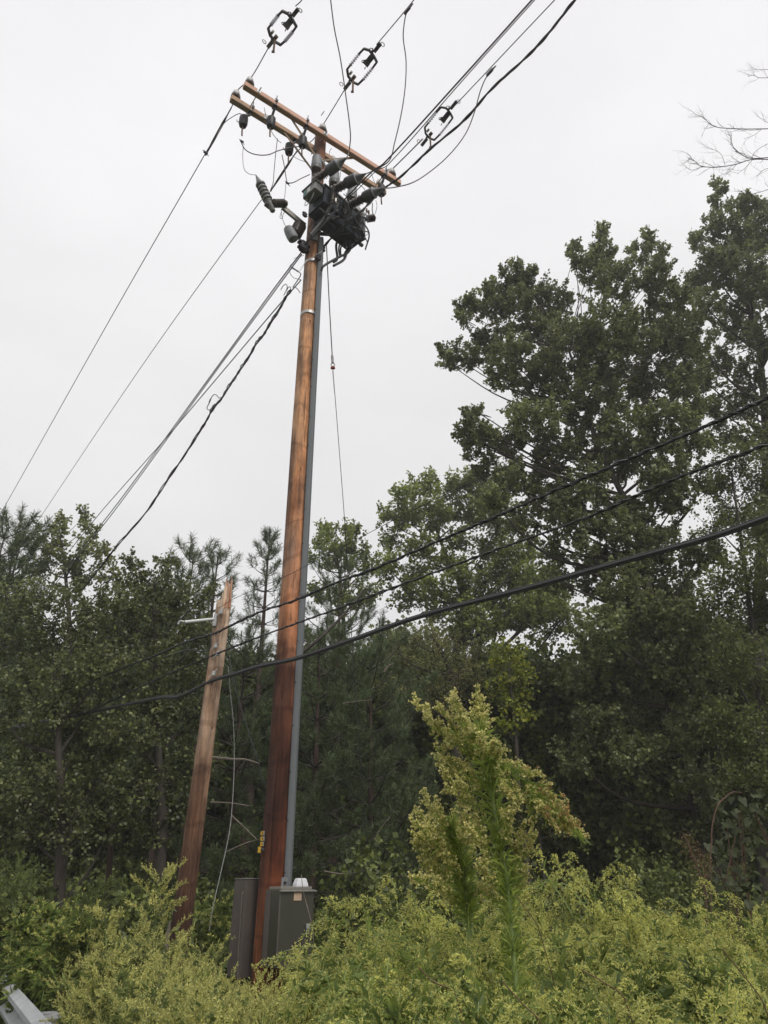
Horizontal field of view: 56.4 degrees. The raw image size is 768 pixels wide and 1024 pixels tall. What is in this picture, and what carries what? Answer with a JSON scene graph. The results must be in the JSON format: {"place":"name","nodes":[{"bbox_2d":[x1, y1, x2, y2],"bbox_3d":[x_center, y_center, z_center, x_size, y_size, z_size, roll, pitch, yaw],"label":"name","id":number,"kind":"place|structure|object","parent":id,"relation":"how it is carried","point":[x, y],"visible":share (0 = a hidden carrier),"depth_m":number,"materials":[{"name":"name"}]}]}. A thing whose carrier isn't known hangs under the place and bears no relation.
{"place":"outdoors","nodes":[
{"label":"outdoors","id":0,"kind":"place"},
{"bbox_2d":[232,815,255,838],"bbox_3d":[-1.837,4.119,9.359,0.359,0.294,0.027,0,-28,0],"label":"dead limb","id":1,"kind":"object","parent":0,"point":[235,819],"visible":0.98,"depth_m":9.37,"materials":[{"name":"grey wood"}]},
{"bbox_2d":[227,839,258,851],"bbox_3d":[-1.818,4.313,9.257,0.422,0.166,0.019,0,-28,0],"label":"dead limb","id":2,"kind":"object","parent":1,"relation":"attached to","point":[241,845],"visible":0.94,"depth_m":9.25,"materials":[{"name":"grey wood"}]},
{"bbox_2d":[0,0,767,661],"label":"sky","id":3,"kind":"structure","parent":0,"point":[109,109],"materials":[{"name":"white"}]},
{"bbox_2d":[454,0,554,105],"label":"phase wire","id":4,"kind":"object","parent":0,"point":[505,51],"visible":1,"depth_m":11.25,"materials":[{"name":"metal"}]},
{"bbox_2d":[417,99,459,147],"bbox_3d":[0.950,-6.609,12.313,0.303,0.498,0.977,20,-34,-33],"label":"line switch","id":5,"kind":"object","parent":4,"relation":"attached to","point":[447,114],"visible":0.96,"depth_m":12.35,"materials":[{"name":"metal"}]},
{"bbox_2d":[486,65,495,76],"bbox_3d":[1.713,-7.056,11.445,0.036,0.064,0.201,20,-34,-33],"label":"tap clamp","id":6,"kind":"object","parent":4,"relation":"attached to","point":[489,72],"visible":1,"depth_m":11.44,"materials":[{"name":"metal"}]},
{"bbox_2d":[674,826,715,946],"bbox_3d":[2.176,2.608,4.957,0.226,0.796,0.163,-5,-28,9],"label":"dry stalk","id":7,"kind":"object","parent":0,"point":[694,859],"visible":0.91,"depth_m":5.03,"materials":[{"name":"brown plant"}]},
{"bbox_2d":[688,838,718,918],"bbox_3d":[2.242,2.638,4.938,0.178,0.724,0.199,-25,-37,39],"label":"dry stalk","id":8,"kind":"object","parent":7,"relation":"attached to","point":[705,864],"visible":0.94,"depth_m":5.02,"materials":[{"name":"brown plant"}]},
{"bbox_2d":[709,791,741,931],"bbox_3d":[2.400,2.504,5.011,0.440,1.029,0.009,0,-28,0],"label":"bent cane","id":9,"kind":"object","parent":8,"relation":"attached to","point":[711,844],"visible":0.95,"depth_m":5.11,"materials":[{"name":"plant"}]},
{"bbox_3d":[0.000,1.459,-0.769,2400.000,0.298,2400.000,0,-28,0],"label":"ground","id":10,"kind":"structure","parent":0,"visible":0},
{"bbox_2d":[0,849,39,1002],"label":"flower stalk","id":11,"kind":"object","parent":10,"relation":"on","point":[18,876],"visible":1,"depth_m":7.97,"materials":[{"name":"green plant"}]},
{"bbox_2d":[0,504,48,783],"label":"pine tree","id":12,"kind":"object","parent":10,"relation":"on","point":[17,541],"visible":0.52,"depth_m":16.82,"materials":[{"name":"green plant"}]},
{"bbox_2d":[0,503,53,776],"bbox_3d":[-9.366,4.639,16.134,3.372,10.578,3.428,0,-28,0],"label":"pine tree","id":13,"kind":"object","parent":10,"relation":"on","point":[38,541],"visible":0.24,"depth_m":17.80,"materials":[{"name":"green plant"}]},
{"bbox_2d":[0,973,62,1023],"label":"guardrail","id":14,"kind":"object","parent":10,"relation":"on","point":[26,1010],"visible":0.68,"depth_m":6.31,"materials":[{"name":"metal"}]},
{"bbox_2d":[0,573,143,914],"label":"alder tree","id":15,"kind":"object","parent":10,"relation":"on","point":[56,734],"visible":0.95,"depth_m":10.74,"materials":[{"name":"green plant"}]},
{"bbox_2d":[19,503,124,856],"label":"birch tree","id":16,"kind":"object","parent":10,"relation":"on","point":[76,567],"visible":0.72,"depth_m":21.77,"materials":[{"name":"green plant"}]},
{"bbox_2d":[65,874,127,1023],"label":"flower stalk","id":17,"kind":"object","parent":10,"relation":"on","point":[88,899],"visible":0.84,"depth_m":7.47,"materials":[{"name":"green plant"}]},
{"bbox_2d":[82,899,124,1011],"label":"flower stalk","id":18,"kind":"object","parent":10,"relation":"on","point":[104,923],"visible":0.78,"depth_m":5.10,"materials":[{"name":"green plant"}]},
{"bbox_2d":[104,785,121,912],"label":"dead sapling","id":19,"kind":"object","parent":10,"relation":"on","point":[109,861],"visible":0.27,"depth_m":11.11,"materials":[{"name":"wood"}]},
{"bbox_2d":[124,856,187,975],"label":"flower stalk","id":20,"kind":"object","parent":10,"relation":"on","point":[167,874],"visible":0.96,"depth_m":5.81,"materials":[{"name":"green plant"}]},
{"bbox_2d":[83,546,229,924],"bbox_3d":[-3.697,3.756,11.033,2.447,7.266,1.937,0,-28,0],"label":"alder tree","id":21,"kind":"object","parent":10,"relation":"on","point":[159,834],"visible":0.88,"depth_m":11.39,"materials":[{"name":"green plant"}]},
{"bbox_2d":[212,756,259,763],"bbox_3d":[-2.116,3.526,10.188,0.702,0.090,0.120,8,-29,-14],"label":"dead limb","id":22,"kind":"object","parent":21,"relation":"attached to","point":[225,758],"visible":0.91,"depth_m":10.14,"materials":[{"name":"grey wood"}]},
{"bbox_2d":[112,531,234,891],"bbox_3d":[-5.022,5.041,16.878,2.903,10.130,3.314,0,-28,0],"label":"pine tree","id":23,"kind":"object","parent":10,"relation":"on","point":[192,555],"visible":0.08,"depth_m":17.88,"materials":[{"name":"green plant"}]},
{"bbox_2d":[39,910,342,1023],"label":"weeds","id":24,"kind":"object","parent":10,"relation":"on","point":[144,1002],"visible":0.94,"depth_m":4.26,"materials":[{"name":"green plant"}]},
{"bbox_2d":[0,564,384,901],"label":"sapling thicket","id":25,"kind":"object","parent":10,"relation":"on","point":[121,857],"visible":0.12,"depth_m":17.82,"materials":[{"name":"green plant"}]},
{"bbox_2d":[156,577,232,993],"bbox_3d":[-2.223,3.260,8.086,0.421,5.576,0.792,-7,-29,12],"label":"broken pole","id":26,"kind":"object","parent":10,"relation":"on","point":[193,832],"visible":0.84,"depth_m":8.32,"materials":[{"name":"brown wood"}]},
{"bbox_2d":[162,634,211,658],"bbox_3d":[-2.553,1.747,9.096,0.985,0.233,0.109,-20,-34,33],"label":"drop cable","id":27,"kind":"object","parent":26,"relation":"attached to","point":[191,649],"visible":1,"depth_m":8.91,"materials":[{"name":"black rubber"}]},
{"bbox_2d":[209,667,234,930],"bbox_3d":[-1.743,3.032,7.955,0.170,2.778,0.501,11,-30,-19],"label":"slack rope","id":28,"kind":"object","parent":26,"relation":"hanging from","point":[232,805],"visible":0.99,"depth_m":7.83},
{"bbox_2d":[229,656,265,787],"bbox_3d":[-1.607,2.478,8.418,0.627,1.623,0.056,-2,-28,4],"label":"guy wire","id":29,"kind":"object","parent":26,"relation":"attached to","point":[246,725],"visible":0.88,"depth_m":8.38,"materials":[{"name":"metal"}]},
{"bbox_2d":[0,514,767,730],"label":"communication cable","id":30,"kind":"object","parent":26,"relation":"attached to","point":[695,541],"visible":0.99,"depth_m":6.23,"materials":[{"name":"rubber"}]},
{"bbox_2d":[2,341,767,695],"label":"messenger wire","id":31,"kind":"object","parent":26,"relation":"attached to","point":[464,485],"visible":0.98,"depth_m":6.66,"materials":[{"name":"metal"}]},
{"bbox_2d":[5,443,767,750],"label":"communication cable","id":32,"kind":"object","parent":26,"relation":"attached to","point":[728,458],"visible":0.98,"depth_m":6.34,"materials":[{"name":"black rubber"}]},
{"bbox_2d":[12,395,767,713],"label":"communication cable","id":33,"kind":"object","parent":26,"relation":"attached to","point":[645,451],"visible":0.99,"depth_m":6.49,"materials":[{"name":"black rubber"}]},
{"bbox_2d":[149,544,255,899],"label":"pine tree","id":34,"kind":"object","parent":10,"relation":"on","point":[219,554],"visible":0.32,"depth_m":17.46,"materials":[{"name":"green plant"}]},
{"bbox_2d":[112,614,324,909],"bbox_3d":[-2.817,5.172,13.316,3.748,6.759,3.386,0,-28,0],"label":"pine tree","id":35,"kind":"object","parent":10,"relation":"on","point":[262,711],"visible":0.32,"depth_m":13.34,"materials":[{"name":"green plant"}]},
{"bbox_2d":[232,525,282,877],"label":"pine tree","id":36,"kind":"object","parent":10,"relation":"on","point":[268,541],"visible":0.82,"depth_m":18.13,"materials":[{"name":"green plant"}]},
{"bbox_2d":[273,943,315,1010],"label":"flower stalk","id":37,"kind":"object","parent":10,"relation":"on","point":[278,964],"visible":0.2,"depth_m":5.31,"materials":[{"name":"green plant"}]},
{"bbox_2d":[204,600,408,927],"bbox_3d":[-1.127,4.806,12.374,3.655,6.396,4.500,0,-28,0],"label":"pine tree","id":38,"kind":"object","parent":10,"relation":"on","point":[309,861],"visible":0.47,"depth_m":12.18,"materials":[{"name":"green plant"}]},
{"bbox_2d":[303,587,365,653],"bbox_3d":[-0.867,1.902,12.727,1.193,1.404,0.162,9,-29,-17],"label":"dead limb","id":39,"kind":"object","parent":38,"relation":"attached to","point":[312,644],"visible":0.9,"depth_m":12.56,"materials":[{"name":"grey plant"}]},
{"bbox_2d":[301,875,313,953],"bbox_3d":[-0.675,3.659,6.078,0.058,1.036,0.270,22,-35,-35],"label":"dry stalk","id":40,"kind":"object","parent":10,"relation":"on","point":[309,914],"visible":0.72,"depth_m":6.11,"materials":[{"name":"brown wood"}]},
{"bbox_2d":[229,76,400,1000],"bbox_3d":[-1.116,-0.643,9.501,3.262,14.000,0.570,18,-33,-31],"label":"utility pole","id":41,"kind":"object","parent":10,"relation":"on","point":[276,849],"visible":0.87,"depth_m":8.79,"materials":[{"name":"brown wood"}]},
{"bbox_2d":[0,47,268,513],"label":"phase wire","id":42,"kind":"object","parent":41,"relation":"attached to","point":[134,276],"visible":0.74,"depth_m":15.11,"materials":[{"name":"metal"}]},
{"bbox_2d":[204,108,231,155],"bbox_3d":[-2.857,-6.542,12.324,0.044,0.149,0.997,19,-33,-32],"label":"armour sleeve","id":43,"kind":"object","parent":42,"relation":"attached to","point":[223,121],"visible":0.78,"depth_m":12.33,"materials":[{"name":"metal"}]},
{"bbox_2d":[262,7,301,52],"bbox_3d":[-1.584,-7.518,11.137,0.342,0.496,0.999,20,-34,-33],"label":"line switch","id":44,"kind":"object","parent":42,"relation":"attached to","point":[289,22],"visible":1,"depth_m":11.11,"materials":[{"name":"metal"}]},
{"bbox_2d":[39,254,301,602],"bbox_3d":[-5.755,-0.673,16.224,0.017,1.428,14.865,19,-33,-32],"label":"messenger wire","id":45,"kind":"object","parent":41,"relation":"attached to","point":[190,405],"visible":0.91,"depth_m":13.80,"materials":[{"name":"grey metal"}]},
{"bbox_2d":[51,280,300,573],"bbox_3d":[-5.516,-0.891,15.996,0.016,0.183,14.122,19,-33,-32],"label":"messenger wire","id":46,"kind":"object","parent":41,"relation":"attached to","point":[184,416],"visible":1,"depth_m":13.83,"materials":[{"name":"grey metal"}]},
{"bbox_2d":[69,289,290,604],"bbox_3d":[-4.625,-0.580,14.485,0.070,2.196,10.554,19,-33,-32],"label":"twisted cable","id":47,"kind":"object","parent":46,"relation":"hanging from","point":[207,418],"visible":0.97,"depth_m":13.04,"materials":[{"name":"black rubber"}]},
{"bbox_2d":[6,86,346,567],"bbox_3d":[-9.154,-2.021,22.233,0.032,0.654,28.386,19,-33,-32],"label":"phase wire","id":48,"kind":"object","parent":41,"relation":"attached to","point":[191,295],"visible":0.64,"depth_m":16.86,"materials":[{"name":"metal"}]},
{"bbox_2d":[271,151,296,191],"bbox_3d":[-1.923,-6.531,13.718,0.044,0.125,1.000,19,-33,-32],"label":"armour sleeve","id":49,"kind":"object","parent":48,"relation":"on","point":[282,173],"visible":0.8,"depth_m":13.72,"materials":[{"name":"metal"}]},
{"bbox_2d":[339,42,384,92],"bbox_3d":[-0.363,-7.291,11.820,0.338,0.451,1.062,20,-34,-33],"label":"line switch","id":50,"kind":"object","parent":48,"relation":"attached to","point":[369,59],"visible":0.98,"depth_m":11.84,"materials":[{"name":"metal"}]},
{"bbox_2d":[376,0,413,44],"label":"phase wire","id":51,"kind":"object","parent":50,"relation":"attached to","point":[394,23],"visible":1,"depth_m":11.27,"materials":[{"name":"metal"}]},
{"bbox_2d":[404,3,412,14],"bbox_3d":[0.377,-7.719,10.974,0.036,0.071,0.203,20,-34,-33],"label":"tap clamp","id":52,"kind":"object","parent":51,"relation":"attached to","point":[406,11],"visible":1,"depth_m":10.96,"materials":[{"name":"metal"}]},
{"bbox_2d":[45,138,422,591],"bbox_3d":[-5.200,-2.141,16.881,1.574,4.263,16.463,22,-35,-35],"label":"phase wire","id":53,"kind":"object","parent":41,"relation":"attached to","point":[215,369],"visible":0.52,"depth_m":13.48,"materials":[{"name":"grey metal"}]},
{"bbox_2d":[227,878,258,978],"bbox_3d":[-1.339,4.195,7.250,0.348,0.861,0.284,18,-33,-31],"label":"control cabinet","id":54,"kind":"object","parent":41,"relation":"attached to","point":[247,908],"visible":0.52,"depth_m":7.12,"materials":[{"name":"grey metal"}]},
{"bbox_2d":[237,891,243,992],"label":"tie wire","id":55,"kind":"object","parent":54,"relation":"hanging from","point":[239,937],"visible":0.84,"depth_m":6.87,"materials":[{"name":"grey metal"}]},
{"bbox_2d":[237,110,252,135],"bbox_3d":[-2.324,-6.443,11.831,0.236,0.676,0.150,18,-33,-31],"label":"hanging arrester","id":56,"kind":"object","parent":41,"relation":"hanging from","point":[243,121],"visible":0.99,"depth_m":11.78,"materials":[{"name":"ceramic"}]},
{"bbox_2d":[206,113,241,150],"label":"lead wire","id":57,"kind":"object","parent":56,"relation":"hanging from","point":[221,127],"visible":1,"depth_m":11.51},
{"bbox_2d":[255,174,274,212],"bbox_3d":[-1.856,-4.975,11.175,0.369,0.716,0.156,10,-29,-19],"label":"fused cutout","id":58,"kind":"object","parent":41,"relation":"attached to","point":[263,191],"visible":1,"depth_m":11.11,"materials":[{"name":"grey ceramic"}]},
{"bbox_2d":[264,103,277,136],"bbox_3d":[-1.851,-6.444,11.828,0.199,0.676,0.172,-10,-29,18],"label":"hanging arrester","id":59,"kind":"object","parent":41,"relation":"hanging from","point":[271,121],"visible":1,"depth_m":11.80,"materials":[{"name":"ceramic"}]},
{"bbox_2d":[270,138,277,190],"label":"lead wire","id":60,"kind":"object","parent":41,"relation":"attached to","point":[274,166],"visible":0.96,"depth_m":11.88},
{"bbox_2d":[240,141,316,155],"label":"lead wire","id":61,"kind":"object","parent":41,"relation":"attached to","point":[273,152],"visible":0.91,"depth_m":11.71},
{"bbox_2d":[261,877,316,968],"bbox_3d":[-0.908,3.909,6.841,0.404,0.745,0.327,18,-33,-31],"label":"control cabinet","id":62,"kind":"object","parent":41,"relation":"attached to","point":[287,922],"visible":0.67,"depth_m":6.74,"materials":[{"name":"grey metal"}]},
{"bbox_2d":[272,199,305,242],"bbox_3d":[-1.502,-4.557,11.231,0.636,0.748,0.213,21,-35,-35],"label":"voltage transformer","id":63,"kind":"object","parent":41,"relation":"attached to","point":[294,232],"visible":0.99,"depth_m":11.20,"materials":[{"name":"metal"}]},
{"bbox_2d":[283,137,297,163],"bbox_3d":[-1.625,-6.209,12.274,0.236,0.676,0.150,18,-33,-31],"label":"hanging arrester","id":64,"kind":"object","parent":41,"relation":"hanging from","point":[288,152],"visible":0.88,"depth_m":12.22,"materials":[{"name":"ceramic"}]},
{"bbox_2d":[296,124,308,155],"bbox_3d":[-1.363,-6.281,12.137,0.199,0.676,0.172,-10,-29,18],"label":"hanging arrester","id":65,"kind":"object","parent":41,"relation":"hanging from","point":[302,142],"visible":1,"depth_m":12.11,"materials":[{"name":"ceramic"}]},
{"bbox_2d":[326,246,332,354],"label":"guy wire","id":66,"kind":"object","parent":41,"relation":"attached to","point":[329,301],"visible":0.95,"depth_m":11.30,"materials":[{"name":"metal"}]},
{"bbox_2d":[331,355,334,393],"bbox_3d":[-0.792,-2.140,11.116,0.074,0.574,0.248,0,-28,0],"label":"guy insulator","id":67,"kind":"object","parent":66,"relation":"attached to","point":[332,361],"visible":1,"depth_m":11.10,"materials":[{"name":"ceramic"}]},
{"bbox_2d":[335,398,370,892],"bbox_3d":[-0.518,2.250,10.915,0.075,8.146,3.860,-4,-28,8],"label":"guy wire","id":68,"kind":"object","parent":67,"relation":"attached to","point":[350,621],"visible":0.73,"depth_m":11.20,"materials":[{"name":"metal"}]},
{"bbox_2d":[301,154,382,271],"bbox_3d":[-0.596,-4.939,11.545,1.408,2.714,1.076,20,-34,-33],"label":"recloser","id":69,"kind":"object","parent":41,"relation":"attached to","point":[319,196],"visible":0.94,"depth_m":11.38,"materials":[{"name":"paint"}]},
{"bbox_2d":[330,0,350,157],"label":"jumper wire","id":70,"kind":"object","parent":69,"relation":"attached to","point":[343,77],"visible":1,"depth_m":11.08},
{"bbox_2d":[365,14,406,173],"bbox_3d":[0.216,-6.559,11.290,0.449,2.231,1.575,13,-30,-22],"label":"jumper wire","id":71,"kind":"object","parent":69,"relation":"attached to","point":[403,97],"visible":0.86,"depth_m":11.64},
{"bbox_2d":[315,0,534,211],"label":"black feeder wire","id":72,"kind":"object","parent":69,"relation":"attached to","point":[443,102],"visible":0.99,"depth_m":9.67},
{"bbox_2d":[382,76,486,188],"bbox_3d":[0.969,-6.181,11.794,1.926,2.183,0.638,-13,-30,22],"label":"jumper wire","id":73,"kind":"object","parent":69,"relation":"attached to","point":[449,154],"visible":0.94,"depth_m":11.95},
{"bbox_2d":[377,173,385,204],"bbox_3d":[-0.030,-5.836,12.982,0.199,0.676,0.172,-10,-29,18],"label":"hanging arrester","id":74,"kind":"object","parent":41,"relation":"hanging from","point":[382,194],"visible":0.69,"depth_m":12.98,"materials":[{"name":"ceramic"}]},
{"bbox_2d":[304,0,532,244],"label":"black feeder wire","id":75,"kind":"object","parent":41,"relation":"attached to","point":[468,70],"visible":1,"depth_m":9.86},
{"bbox_2d":[324,0,575,245],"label":"twisted cable","id":76,"kind":"object","parent":41,"relation":"attached to","point":[540,42],"visible":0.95,"depth_m":10.28,"materials":[{"name":"black rubber"}]},
{"bbox_2d":[224,540,428,893],"bbox_3d":[-0.950,5.160,16.444,4.075,9.720,4.152,24,-36,-38],"label":"pine tree","id":77,"kind":"object","parent":10,"relation":"on","point":[342,568],"visible":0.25,"depth_m":17.23,"materials":[{"name":"green plant"}]},
{"bbox_2d":[306,517,385,666],"bbox_3d":[-1.522,6.060,22.733,3.209,13.838,2.205,0,-28,0],"label":"young cottonwood","id":78,"kind":"object","parent":10,"relation":"on","point":[351,529],"visible":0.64,"depth_m":24.89,"materials":[{"name":"green plant"}]},
{"bbox_2d":[336,937,403,1022],"label":"flower stalk","id":79,"kind":"object","parent":10,"relation":"on","point":[366,960],"visible":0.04,"depth_m":3.23,"materials":[{"name":"green plant"}]},
{"bbox_2d":[0,803,767,1023],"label":"undergrowth","id":80,"kind":"object","parent":10,"relation":"on","point":[678,889],"visible":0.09,"depth_m":9.82,"materials":[{"name":"green plant"}]},
{"bbox_2d":[210,801,249,805],"bbox_3d":[-2.158,4.098,10.049,0.558,0.066,0.023,0,-28,0],"label":"dead limb","id":81,"kind":"object","parent":80,"relation":"on","point":[229,803],"visible":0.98,"depth_m":10.05,"materials":[{"name":"grey wood"}]},
{"bbox_2d":[324,870,365,874],"bbox_3d":[-0.481,4.652,9.418,0.613,0.217,0.019,0,-28,0],"label":"dead limb","id":82,"kind":"object","parent":80,"relation":"on","point":[341,873],"visible":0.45,"depth_m":9.37,"materials":[{"name":"grey wood"}]},
{"bbox_2d":[0,887,767,1023],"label":"weeds","id":83,"kind":"object","parent":10,"relation":"on","point":[26,967],"visible":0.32,"depth_m":7.51,"materials":[{"name":"green plant"}]},
{"bbox_2d":[4,578,767,893],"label":"woods","id":84,"kind":"object","parent":10,"relation":"on","point":[616,820],"depth_m":27.71,"materials":[{"name":"green plant"}]},
{"bbox_2d":[292,608,482,919],"bbox_3d":[-0.261,5.133,12.868,3.677,6.446,3.836,10,-29,-18],"label":"pine tree","id":85,"kind":"object","parent":10,"relation":"on","point":[372,773],"visible":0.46,"depth_m":12.66,"materials":[{"name":"green plant"}]},
{"bbox_2d":[371,615,496,875],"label":"willow tree","id":86,"kind":"object","parent":10,"relation":"on","point":[452,677],"visible":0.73,"depth_m":17.03,"materials":[{"name":"green plant"}]},
{"bbox_2d":[407,787,490,1023],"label":"short horseweed","id":87,"kind":"object","parent":10,"relation":"on","point":[454,839],"visible":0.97,"depth_m":2.80,"materials":[{"name":"green plant"}]},
{"bbox_2d":[369,464,585,817],"bbox_3d":[3.256,5.321,24.217,7.783,16.788,3.710,0,-28,0],"label":"cottonwood tree","id":88,"kind":"object","parent":10,"relation":"on","point":[529,609],"visible":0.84,"depth_m":25.69,"materials":[{"name":"green plant"}]},
{"bbox_2d":[408,683,590,1018],"bbox_3d":[0.445,1.811,2.437,0.695,2.485,0.353,0,-28,0],"label":"tall horseweed","id":89,"kind":"object","parent":10,"relation":"on","point":[491,752],"visible":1,"depth_m":2.75,"materials":[{"name":"green plant"}]},
{"bbox_2d":[248,845,767,1023],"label":"weeds","id":90,"kind":"object","parent":10,"relation":"on","point":[722,991],"visible":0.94,"depth_m":2.77,"materials":[{"name":"green plant"}]},
{"bbox_2d":[419,967,464,1023],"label":"dry stalk","id":91,"kind":"object","parent":90,"relation":"in","point":[445,987],"visible":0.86,"depth_m":1.92,"materials":[{"name":"green plant"}]},
{"bbox_2d":[502,981,541,1023],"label":"dry stalk","id":92,"kind":"object","parent":90,"relation":"in","point":[521,1002],"visible":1,"depth_m":1.74,"materials":[{"name":"plant"}]},
{"bbox_2d":[515,894,563,1020],"bbox_3d":[0.547,1.580,2.316,0.220,0.607,0.037,14,-31,-24],"label":"dry stalk","id":93,"kind":"object","parent":90,"relation":"in","point":[543,946],"visible":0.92,"depth_m":2.37,"materials":[{"name":"brown plant"}]},
{"bbox_2d":[581,969,633,1023],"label":"dry stalk","id":94,"kind":"object","parent":90,"relation":"in","point":[614,989],"visible":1,"depth_m":1.84,"materials":[{"name":"brown plant"}]},
{"bbox_2d":[722,949,767,1016],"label":"dry stalk","id":95,"kind":"object","parent":90,"relation":"in","point":[747,981],"visible":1,"depth_m":1.93,"materials":[{"name":"brown plant"}]},
{"bbox_2d":[480,636,540,914],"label":"maple tree","id":96,"kind":"object","parent":10,"relation":"on","point":[511,679],"visible":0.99,"depth_m":14.03,"materials":[{"name":"green plant"}]},
{"bbox_2d":[293,628,767,935],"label":"sapling thicket","id":97,"kind":"object","parent":10,"relation":"on","point":[551,706],"visible":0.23,"depth_m":16.89,"materials":[{"name":"green plant"}]},
{"bbox_2d":[507,774,576,962],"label":"tree","id":98,"kind":"object","parent":10,"relation":"on","point":[542,826],"visible":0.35,"depth_m":11.40,"materials":[{"name":"green plant"}]},
{"bbox_2d":[434,220,752,904],"bbox_3d":[5.168,-0.131,16.989,7.650,19.557,4.182,0,-28,0],"label":"cottonwood tree","id":99,"kind":"object","parent":10,"relation":"on","point":[592,341],"visible":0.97,"depth_m":17.00,"materials":[{"name":"green plant"}]},
{"bbox_2d":[673,60,767,214],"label":"bare tree","id":100,"kind":"object","parent":10,"relation":"on","point":[749,158],"visible":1,"depth_m":23.27,"materials":[{"name":"grey plant"}]},
{"bbox_2d":[676,173,767,860],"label":"cottonwood tree","id":101,"kind":"object","parent":10,"relation":"on","point":[731,252],"visible":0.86,"depth_m":21.79,"materials":[{"name":"green plant"}]},
{"bbox_2d":[681,432,767,910],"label":"locust tree","id":102,"kind":"object","parent":10,"relation":"on","point":[748,783],"visible":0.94,"depth_m":13.39,"materials":[{"name":"green plant"}]},
{"bbox_2d":[703,789,767,971],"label":"vine","id":103,"kind":"object","parent":10,"relation":"on","point":[730,883],"visible":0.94,"depth_m":6.01,"materials":[{"name":"green plant"}]}
]}

